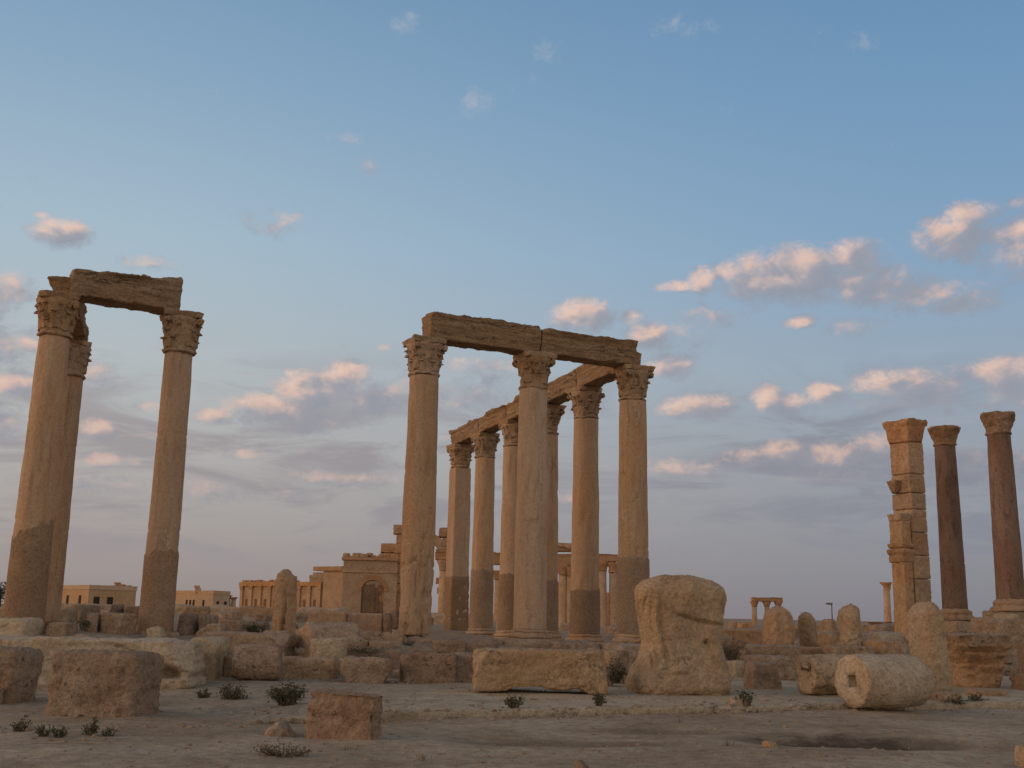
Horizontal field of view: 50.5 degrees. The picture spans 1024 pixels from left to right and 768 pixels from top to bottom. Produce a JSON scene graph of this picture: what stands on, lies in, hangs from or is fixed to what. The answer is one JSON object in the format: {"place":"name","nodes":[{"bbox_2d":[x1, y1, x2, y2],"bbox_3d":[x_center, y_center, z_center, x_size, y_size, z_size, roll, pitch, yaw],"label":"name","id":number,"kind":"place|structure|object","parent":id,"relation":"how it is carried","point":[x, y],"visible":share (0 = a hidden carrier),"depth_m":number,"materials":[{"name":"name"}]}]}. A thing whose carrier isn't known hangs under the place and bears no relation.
{"place":"outdoors","nodes":[
{"label":"outdoors","id":0,"kind":"place"},
{"bbox_2d":[231,643,282,680],"bbox_3d":[-5.381,5.854,22.895,1.036,0.780,0.771,2,-12,-4],"label":"block","id":1,"kind":"object","parent":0,"point":[263,661],"depth_m":22.60,"materials":[{"name":"brown stone"}]},
{"bbox_2d":[0,604,1023,767],"bbox_3d":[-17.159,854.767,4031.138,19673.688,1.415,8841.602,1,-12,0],"label":"ground","id":2,"kind":"structure","parent":0,"point":[449,737],"depth_m":14.19,"materials":[{"name":"sand"}]},
{"bbox_2d":[0,645,43,703],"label":"fallen block","id":3,"kind":"object","parent":2,"relation":"on","point":[20,670],"depth_m":18.13,"materials":[{"name":"brown stone"}]},
{"bbox_2d":[0,617,44,636],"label":"fallen block","id":4,"kind":"object","parent":2,"relation":"on","point":[29,627],"depth_m":24.95,"materials":[{"name":"stone"}]},
{"bbox_2d":[2,290,81,621],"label":"stone column","id":5,"kind":"structure","parent":2,"relation":"on","point":[57,312],"depth_m":26.85,"materials":[{"name":"stone"}]},
{"bbox_2d":[47,276,88,341],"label":"stone lintel","id":6,"kind":"structure","parent":5,"relation":"on","point":[81,328],"depth_m":30.14,"materials":[{"name":"stone"}]},
{"bbox_2d":[45,622,77,636],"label":"fallen block","id":7,"kind":"object","parent":2,"relation":"on","point":[59,629],"depth_m":25.37,"materials":[{"name":"stone"}]},
{"bbox_2d":[56,608,75,622],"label":"fallen block","id":8,"kind":"object","parent":2,"relation":"on","point":[66,615],"depth_m":26.93,"materials":[{"name":"stone"}]},
{"bbox_2d":[44,339,91,622],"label":"stone column","id":9,"kind":"structure","parent":2,"relation":"on","point":[79,355],"depth_m":31.88,"materials":[{"name":"stone"}]},
{"bbox_2d":[77,605,99,624],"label":"fallen block","id":10,"kind":"object","parent":2,"relation":"on","point":[83,610],"depth_m":30.49,"materials":[{"name":"brown stone"}]},
{"bbox_2d":[86,612,100,632],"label":"fallen block","id":11,"kind":"object","parent":2,"relation":"on","point":[95,621],"depth_m":26.41,"materials":[{"name":"brown stone"}]},
{"bbox_2d":[62,585,136,605],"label":"flat roofed house","id":12,"kind":"structure","parent":2,"relation":"on","point":[93,594],"depth_m":150.02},
{"bbox_2d":[0,635,205,688],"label":"fallen slab","id":13,"kind":"structure","parent":2,"relation":"on","point":[184,666],"depth_m":21.36,"materials":[{"name":"stone"}]},
{"bbox_2d":[45,649,164,716],"bbox_3d":[-6.196,4.628,16.579,1.495,1.132,0.959,-1,-12,9],"label":"fallen block","id":14,"kind":"object","parent":2,"relation":"on","point":[99,683],"depth_m":16.19,"materials":[{"name":"brown stone"}]},
{"bbox_2d":[100,612,136,633],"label":"fallen block","id":15,"kind":"object","parent":2,"relation":"on","point":[118,623],"depth_m":26.61,"materials":[{"name":"stone"}]},
{"bbox_2d":[146,626,165,637],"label":"broken stone","id":16,"kind":"object","parent":2,"relation":"on","point":[157,631],"visible":0.56,"depth_m":26.30,"materials":[{"name":"stone"}]},
{"bbox_2d":[140,631,179,635],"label":"foot slab","id":17,"kind":"structure","parent":2,"relation":"on","point":[173,633],"depth_m":27.56,"materials":[{"name":"stone"}]},
{"bbox_2d":[137,307,204,632],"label":"stone column","id":18,"kind":"structure","parent":17,"relation":"on","point":[181,332],"depth_m":28.40,"materials":[{"name":"stone"}]},
{"bbox_2d":[69,269,182,314],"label":"stone lintel","id":19,"kind":"structure","parent":18,"relation":"on","point":[142,292],"depth_m":28.61,"materials":[{"name":"stone"}]},
{"bbox_2d":[177,613,198,634],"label":"fallen block","id":20,"kind":"object","parent":2,"relation":"on","point":[188,624],"depth_m":28.23,"materials":[{"name":"brown stone"}]},
{"bbox_2d":[181,605,210,618],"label":"fallen block","id":21,"kind":"object","parent":2,"relation":"on","point":[201,611],"depth_m":30.41,"materials":[{"name":"stone"}]},
{"bbox_2d":[175,585,230,605],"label":"flat roofed house","id":22,"kind":"structure","parent":2,"relation":"on","point":[197,596],"depth_m":164.94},
{"bbox_2d":[175,604,237,612],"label":"wall","id":23,"kind":"structure","parent":2,"relation":"on","point":[213,608],"depth_m":92.92,"materials":[{"name":"stone"}]},
{"bbox_2d":[198,615,217,628],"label":"fallen block","id":24,"kind":"object","parent":2,"relation":"on","point":[204,621],"depth_m":28.68,"materials":[{"name":"stone"}]},
{"bbox_2d":[189,636,230,680],"bbox_3d":[-6.542,5.945,23.354,0.765,1.045,0.855,0,-12,6],"label":"fallen block","id":25,"kind":"object","parent":2,"relation":"on","point":[216,650],"depth_m":23.04,"materials":[{"name":"stone"}]},
{"bbox_2d":[220,619,245,631],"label":"fallen block","id":26,"kind":"object","parent":2,"relation":"on","point":[235,625],"depth_m":32.22,"materials":[{"name":"stone"}]},
{"bbox_2d":[216,681,251,699],"bbox_3d":[-4.864,5.380,18.983,0.649,0.392,0.439,1,-12,0],"label":"shrub","id":27,"kind":"object","parent":2,"relation":"on","point":[229,695],"visible":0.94,"depth_m":18.93,"materials":[{"name":"green plant"}]},
{"bbox_2d":[201,631,296,655],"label":"fallen slab","id":28,"kind":"structure","parent":2,"relation":"on","point":[287,642],"depth_m":24.76,"materials":[{"name":"stone"}]},
{"bbox_2d":[237,605,273,616],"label":"wall","id":29,"kind":"structure","parent":2,"relation":"on","point":[248,611],"depth_m":78.20,"materials":[{"name":"stone"}]},
{"bbox_2d":[264,720,295,736],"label":"fallen block","id":30,"kind":"object","parent":2,"relation":"on","point":[281,728],"depth_m":14.13,"materials":[{"name":"stone"}]},
{"bbox_2d":[272,569,297,633],"bbox_3d":[-5.826,5.636,27.801,0.550,1.780,0.784,-1,-12,11],"label":"pillar stump","id":31,"kind":"object","parent":2,"relation":"on","point":[285,604],"visible":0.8,"depth_m":27.57,"materials":[{"name":"stone"}]},
{"bbox_2d":[250,738,320,757],"bbox_3d":[-2.602,4.153,12.400,0.684,0.228,0.607,-5,-13,25],"label":"shrub","id":32,"kind":"object","parent":2,"relation":"on","point":[282,753],"visible":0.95,"depth_m":12.31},
{"bbox_2d":[280,656,338,678],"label":"fallen block","id":33,"kind":"object","parent":2,"relation":"on","point":[307,667],"depth_m":23.68,"materials":[{"name":"stone"}]},
{"bbox_2d":[239,566,381,611],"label":"temple wall","id":34,"kind":"structure","parent":2,"relation":"on","point":[322,589],"depth_m":200.31,"materials":[{"name":"stone"}]},
{"bbox_2d":[307,611,346,621],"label":"parapet slab","id":35,"kind":"structure","parent":2,"relation":"on","point":[327,616],"depth_m":29.87,"materials":[{"name":"stone"}]},
{"bbox_2d":[310,637,347,657],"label":"fallen block","id":36,"kind":"object","parent":2,"relation":"on","point":[330,647],"depth_m":24.55,"materials":[{"name":"stone"}]},
{"bbox_2d":[296,622,362,656],"bbox_3d":[-4.287,6.147,25.372,1.280,1.170,1.155,8,-14,-31],"label":"block","id":37,"kind":"object","parent":2,"relation":"on","point":[308,632],"depth_m":25.13,"materials":[{"name":"stone"}]},
{"bbox_2d":[304,688,382,739],"bbox_3d":[-2.180,4.410,14.181,0.968,0.762,0.492,1,-12,13],"label":"fallen block","id":38,"kind":"object","parent":2,"relation":"on","point":[340,714],"depth_m":14.04,"materials":[{"name":"stone"}]},
{"bbox_2d":[347,613,382,632],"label":"parapet slab","id":39,"kind":"structure","parent":2,"relation":"on","point":[368,621],"depth_m":30.34,"materials":[{"name":"stone"}]},
{"bbox_2d":[340,656,392,683],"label":"fallen block","id":40,"kind":"object","parent":2,"relation":"on","point":[368,669],"depth_m":22.80,"materials":[{"name":"brown stone"}]},
{"bbox_2d":[380,632,403,642],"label":"course stone","id":41,"kind":"object","parent":2,"relation":"on","point":[394,637],"visible":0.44,"depth_m":28.84,"materials":[{"name":"stone"}]},
{"bbox_2d":[341,525,446,613],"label":"monumental arch","id":42,"kind":"structure","parent":2,"relation":"on","point":[360,570],"depth_m":117.13,"materials":[{"name":"brown stone"}]},
{"bbox_2d":[389,649,403,671],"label":"fallen block","id":43,"kind":"object","parent":2,"relation":"on","point":[394,655],"depth_m":24.89,"materials":[{"name":"brown stone"}]},
{"bbox_2d":[404,635,432,637],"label":"foot slab","id":44,"kind":"structure","parent":2,"relation":"on","point":[411,636],"depth_m":29.75,"materials":[{"name":"stone"}]},
{"bbox_2d":[398,334,447,634],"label":"stone column","id":45,"kind":"structure","parent":44,"relation":"on","point":[424,356],"depth_m":30.62,"materials":[{"name":"stone"}]},
{"bbox_2d":[398,652,456,683],"bbox_3d":[-1.829,6.233,23.571,1.244,0.824,0.834,3,-12,-7],"label":"fallen block","id":46,"kind":"object","parent":2,"relation":"on","point":[423,667],"depth_m":23.23,"materials":[{"name":"brown stone"}]},
{"bbox_2d":[437,560,445,612],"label":"distant column","id":47,"kind":"structure","parent":2,"relation":"on","point":[442,571],"depth_m":98.04,"materials":[{"name":"stone"}]},
{"bbox_2d":[432,638,464,653],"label":"fallen block","id":48,"kind":"object","parent":2,"relation":"on","point":[444,646],"depth_m":27.78,"materials":[{"name":"brown stone"}]},
{"bbox_2d":[443,444,474,630],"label":"stone column","id":49,"kind":"structure","parent":2,"relation":"on","point":[456,601],"depth_m":50.37,"materials":[{"name":"stone"}]},
{"bbox_2d":[454,652,473,682],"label":"fallen block","id":50,"kind":"object","parent":2,"relation":"on","point":[464,669],"depth_m":23.40,"materials":[{"name":"brown stone"}]},
{"bbox_2d":[441,636,502,644],"bbox_3d":[-1.269,7.533,30.502,1.728,0.882,1.515,7,-13,-25],"label":"stylobate stone","id":51,"kind":"object","parent":2,"relation":"on","point":[471,639],"visible":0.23,"depth_m":30.22,"materials":[{"name":"stone"}]},
{"bbox_2d":[465,642,498,652],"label":"fallen block","id":52,"kind":"object","parent":2,"relation":"on","point":[470,647],"depth_m":27.97,"materials":[{"name":"brown stone"}]},
{"bbox_2d":[466,431,499,635],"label":"stone column","id":53,"kind":"structure","parent":2,"relation":"on","point":[481,586],"depth_m":46.96,"materials":[{"name":"stone"}]},
{"bbox_2d":[448,418,478,443],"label":"stone lintel","id":54,"kind":"structure","parent":53,"relation":"on","point":[461,434],"depth_m":50.10,"materials":[{"name":"stone"}]},
{"bbox_2d":[493,570,498,622],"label":"distant column","id":55,"kind":"structure","parent":2,"relation":"on","point":[496,577],"depth_m":97.90,"materials":[{"name":"stone"}]},
{"bbox_2d":[494,418,517,637],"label":"stone column","id":56,"kind":"structure","parent":2,"relation":"on","point":[508,427],"depth_m":43.62,"materials":[{"name":"stone"}]},
{"bbox_2d":[478,405,506,432],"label":"stone lintel","id":57,"kind":"structure","parent":56,"relation":"on","point":[490,419],"depth_m":46.46,"materials":[{"name":"stone"}]},
{"bbox_2d":[498,638,558,648],"bbox_3d":[0.315,7.742,31.272,1.918,0.875,1.414,7,-13,-25],"label":"stylobate stone","id":58,"kind":"object","parent":2,"relation":"on","point":[523,642],"visible":0.24,"depth_m":30.78,"materials":[{"name":"stone"}]},
{"bbox_2d":[546,404,566,640],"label":"stone column","id":59,"kind":"structure","parent":2,"relation":"on","point":[555,412],"depth_m":40.31,"materials":[{"name":"stone"}]},
{"bbox_2d":[506,395,518,418],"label":"stone lintel","id":60,"kind":"structure","parent":59,"relation":"on","point":[513,409],"depth_m":43.98,"materials":[{"name":"stone"}]},
{"bbox_2d":[558,564,569,626],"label":"distant column","id":61,"kind":"structure","parent":2,"relation":"on","point":[562,593],"depth_m":97.91,"materials":[{"name":"stone"}]},
{"bbox_2d":[493,552,571,565],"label":"distant lintel","id":62,"kind":"structure","parent":61,"relation":"on","point":[565,559],"depth_m":98.37,"materials":[{"name":"stone"}]},
{"bbox_2d":[566,566,570,622],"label":"distant column","id":63,"kind":"structure","parent":2,"relation":"on","point":[568,579],"depth_m":97.97,"materials":[{"name":"stone"}]},
{"bbox_2d":[565,385,604,641],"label":"stone column","id":64,"kind":"structure","parent":2,"relation":"on","point":[585,594],"depth_m":36.92,"materials":[{"name":"stone"}]},
{"bbox_2d":[547,369,576,404],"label":"stone lintel","id":65,"kind":"structure","parent":64,"relation":"on","point":[556,392],"depth_m":39.65,"materials":[{"name":"stone"}]},
{"bbox_2d":[575,364,615,387],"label":"stone lintel","id":66,"kind":"structure","parent":64,"relation":"on","point":[593,375],"depth_m":37.09,"materials":[{"name":"stone"}]},
{"bbox_2d":[599,560,608,627],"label":"distant column","id":67,"kind":"structure","parent":2,"relation":"on","point":[603,565],"depth_m":97.94,"materials":[{"name":"stone"}]},
{"bbox_2d":[588,647,629,683],"bbox_3d":[2.193,6.487,24.763,0.589,0.903,1.075,8,-14,-28],"label":"fallen block","id":68,"kind":"object","parent":2,"relation":"on","point":[623,656],"depth_m":24.43,"materials":[{"name":"stone"}]},
{"bbox_2d":[608,562,616,625],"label":"distant column","id":69,"kind":"structure","parent":2,"relation":"on","point":[612,566],"depth_m":97.96,"materials":[{"name":"stone"}]},
{"bbox_2d":[220,676,1009,761],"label":"dry grass","id":70,"kind":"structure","parent":2,"relation":"on","point":[756,711],"depth_m":16.67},
{"bbox_2d":[604,643,640,668],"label":"fallen block","id":71,"kind":"object","parent":2,"relation":"on","point":[633,650],"depth_m":26.88,"materials":[{"name":"stone"}]},
{"bbox_2d":[610,364,655,643],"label":"stone column","id":72,"kind":"structure","parent":2,"relation":"on","point":[633,562],"depth_m":33.68,"materials":[{"name":"stone"}]},
{"bbox_2d":[625,574,731,695],"bbox_3d":[3.375,5.128,22.032,2.004,2.520,1.451,3,-12,-7],"label":"boulder","id":73,"kind":"object","parent":2,"relation":"on","point":[680,624],"visible":0.91,"depth_m":21.50,"materials":[{"name":"stone"}]},
{"bbox_2d":[727,660,745,677],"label":"fallen block","id":74,"kind":"object","parent":2,"relation":"on","point":[736,668],"depth_m":27.49,"materials":[{"name":"stone"}]},
{"bbox_2d":[722,639,746,660],"bbox_3d":[5.688,6.898,28.180,0.842,0.585,0.716,1,-12,0],"label":"shrub","id":75,"kind":"object","parent":74,"relation":"on","point":[729,654],"visible":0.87,"depth_m":28.15,"materials":[{"name":"green plant"}]},
{"bbox_2d":[722,628,761,643],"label":"wall","id":76,"kind":"structure","parent":2,"relation":"on","point":[750,636],"depth_m":41.01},
{"bbox_2d":[743,661,781,689],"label":"fallen block","id":77,"kind":"object","parent":2,"relation":"on","point":[761,675],"depth_m":23.46,"materials":[{"name":"brown stone"}]},
{"bbox_2d":[746,654,795,680],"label":"fallen block","id":78,"kind":"object","parent":2,"relation":"on","point":[786,670],"depth_m":27.04,"materials":[{"name":"brown stone"}]},
{"bbox_2d":[762,605,794,644],"bbox_3d":[7.661,7.024,31.199,0.894,1.320,0.924,1,-12,0],"label":"column stump","id":79,"kind":"object","parent":2,"relation":"on","point":[778,626],"visible":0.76,"depth_m":30.85,"materials":[{"name":"stone"}]},
{"bbox_2d":[798,612,818,646],"bbox_3d":[8.681,7.261,31.820,0.522,1.146,0.878,1,-12,0],"label":"column stump","id":80,"kind":"object","parent":2,"relation":"on","point":[807,629],"visible":0.84,"depth_m":31.51,"materials":[{"name":"stone"}]},
{"bbox_2d":[817,632,837,647],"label":"fallen block","id":81,"kind":"object","parent":2,"relation":"on","point":[827,638],"depth_m":37.29,"materials":[{"name":"stone"}]},
{"bbox_2d":[837,603,862,645],"bbox_3d":[9.385,6.800,30.203,0.618,1.397,0.959,1,-12,0],"label":"column stump","id":82,"kind":"object","parent":2,"relation":"on","point":[849,624],"visible":0.83,"depth_m":29.87,"materials":[{"name":"stone"}]},
{"bbox_2d":[834,653,933,708],"bbox_3d":[6.727,5.378,19.647,1.550,0.985,0.979,6,-13,-24],"label":"column drum","id":83,"kind":"object","parent":2,"relation":"on","point":[879,681],"depth_m":19.31,"materials":[{"name":"stone"}]},
{"bbox_2d":[880,582,891,621],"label":"distant column","id":84,"kind":"structure","parent":2,"relation":"on","point":[887,601],"depth_m":73.48,"materials":[{"name":"stone"}]},
{"bbox_2d":[868,631,906,653],"bbox_3d":[11.611,8.129,33.736,0.859,0.909,1.282,2,-12,-6],"label":"fallen slab","id":85,"kind":"object","parent":2,"relation":"on","point":[896,636],"depth_m":33.24,"materials":[{"name":"stone"}]},
{"bbox_2d":[882,418,931,641],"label":"ashlar pier","id":86,"kind":"structure","parent":2,"relation":"on","point":[907,551],"depth_m":42.60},
{"bbox_2d":[906,601,952,691],"bbox_3d":[9.302,5.929,24.230,0.714,2.141,1.187,2,-12,-3],"label":"column stump","id":87,"kind":"object","parent":2,"relation":"on","point":[927,643],"visible":0.7,"depth_m":23.83,"materials":[{"name":"stone"}]},
{"bbox_2d":[931,690,961,701],"bbox_3d":[8.380,6.156,20.944,0.440,0.481,0.548,4,-12,-11],"label":"kerb stone","id":88,"kind":"object","parent":2,"relation":"on","point":[938,695],"visible":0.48,"depth_m":20.79,"materials":[{"name":"brown stone"}]},
{"bbox_2d":[927,425,973,632],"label":"granite column","id":89,"kind":"structure","parent":2,"relation":"on","point":[957,613],"depth_m":45.43,"materials":[{"name":"stone"}]},
{"bbox_2d":[969,617,989,632],"bbox_3d":[15.648,8.324,36.226,0.126,1.115,1.227,4,-12,-11],"label":"ledge stone","id":90,"kind":"object","parent":2,"relation":"on","point":[976,626],"visible":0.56,"depth_m":36.42,"materials":[{"name":"stone"}]},
{"bbox_2d":[962,688,1008,696],"bbox_3d":[9.863,6.517,22.670,0.661,0.328,0.748,5,-13,-17],"label":"kerb stone","id":91,"kind":"object","parent":2,"relation":"on","point":[985,692],"visible":0.52,"depth_m":22.41,"materials":[{"name":"stone"}]},
{"bbox_2d":[980,411,1023,618],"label":"granite column","id":92,"kind":"structure","parent":2,"relation":"on","point":[1008,558],"depth_m":40.28,"materials":[{"name":"stone"}]},
{"bbox_2d":[982,618,1023,654],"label":"ledge stone","id":93,"kind":"object","parent":2,"relation":"on","point":[1013,628],"visible":0.54,"depth_m":35.24,"materials":[{"name":"stone"}]},
{"bbox_2d":[1014,745,1023,766],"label":"fallen block","id":94,"kind":"object","parent":2,"relation":"on","point":[1018,755],"depth_m":12.33,"materials":[{"name":"stone"}]},
{"bbox_2d":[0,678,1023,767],"bbox_3d":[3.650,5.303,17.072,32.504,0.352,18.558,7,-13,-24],"label":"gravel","id":95,"kind":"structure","parent":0,"point":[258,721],"depth_m":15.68,"materials":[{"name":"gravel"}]},
{"bbox_2d":[0,0,1023,621],"label":"sky","id":96,"kind":"structure","parent":0,"point":[807,216],"materials":[{"name":"blue"}]},
{"bbox_2d":[187,676,1023,723],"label":"stone pavement","id":97,"kind":"structure","parent":0,"point":[439,697],"depth_m":19.43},
{"bbox_2d":[264,678,309,705],"bbox_3d":[-3.607,4.926,17.397,0.672,0.449,0.667,-4,-13,22],"label":"shrub","id":98,"kind":"object","parent":97,"relation":"on","point":[288,695],"visible":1,"depth_m":17.32,"materials":[{"name":"green plant"}]},
{"bbox_2d":[472,647,607,694],"bbox_3d":[0.530,5.592,21.228,2.620,0.887,1.041,2,-12,-3],"label":"fallen block","id":99,"kind":"object","parent":97,"relation":"on","point":[507,668],"depth_m":20.78,"materials":[{"name":"stone"}]},
{"bbox_2d":[606,656,628,683],"bbox_3d":[2.183,6.094,23.243,0.804,0.606,0.652,1,-12,0],"label":"shrub","id":100,"kind":"object","parent":97,"relation":"on","point":[617,676],"visible":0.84,"depth_m":23.18,"materials":[{"name":"green plant"}]},
{"bbox_2d":[743,644,800,661],"bbox_3d":[6.848,7.261,28.634,1.441,0.794,0.940,1,-12,3],"label":"ledge stone","id":101,"kind":"object","parent":97,"relation":"on","point":[792,652],"visible":0.35,"depth_m":28.28,"materials":[{"name":"stone"}]},
{"bbox_2d":[794,654,848,694],"bbox_3d":[6.548,5.918,22.132,1.473,0.816,0.819,6,-13,-21],"label":"column drum","id":102,"kind":"object","parent":97,"relation":"on","point":[815,674],"depth_m":21.75,"materials":[{"name":"stone"}]},
{"bbox_2d":[821,645,874,654],"bbox_3d":[8.888,7.345,28.692,1.228,0.893,1.077,2,-12,-6],"label":"ledge stone","id":103,"kind":"object","parent":97,"relation":"on","point":[844,649],"visible":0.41,"depth_m":28.30,"materials":[{"name":"stone"}]},
{"bbox_2d":[863,639,903,654],"bbox_3d":[9.995,7.410,29.279,0.673,1.053,1.259,3,-12,-8],"label":"fallen slab","id":104,"kind":"object","parent":97,"relation":"on","point":[883,646],"depth_m":28.80,"materials":[{"name":"stone"}]},
{"bbox_2d":[946,632,1013,687],"bbox_3d":[11.082,6.576,25.913,1.790,1.255,1.796,5,-13,-20],"label":"fallen capital","id":105,"kind":"object","parent":97,"relation":"on","point":[976,659],"visible":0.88,"depth_m":25.38,"materials":[{"name":"stone"}]},
{"bbox_2d":[1010,673,1023,689],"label":"fallen block","id":106,"kind":"object","parent":97,"relation":"on","point":[1017,680],"depth_m":24.97,"materials":[{"name":"brown stone"}]},
{"bbox_2d":[1017,639,1023,673],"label":"fallen block","id":107,"kind":"object","parent":97,"relation":"on","point":[1020,650],"depth_m":27.50,"materials":[{"name":"brown stone"}]},
{"bbox_3d":[0.531,7.761,31.519,1.257,0.590,1.377,7,-13,-25],"label":"foot slab","id":108,"kind":"object","parent":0,"visible":0},
{"bbox_2d":[507,350,557,640],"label":"stone column","id":109,"kind":"structure","parent":108,"relation":"on","point":[530,583],"depth_m":32.10,"materials":[{"name":"stone"}]},
{"bbox_2d":[422,311,541,354],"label":"stone lintel","id":110,"kind":"structure","parent":109,"relation":"on","point":[486,334],"depth_m":32.39,"materials":[{"name":"stone"}]},
{"bbox_2d":[540,328,641,367],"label":"stone lintel","id":111,"kind":"structure","parent":109,"relation":"on","point":[607,351],"depth_m":33.91,"materials":[{"name":"stone"}]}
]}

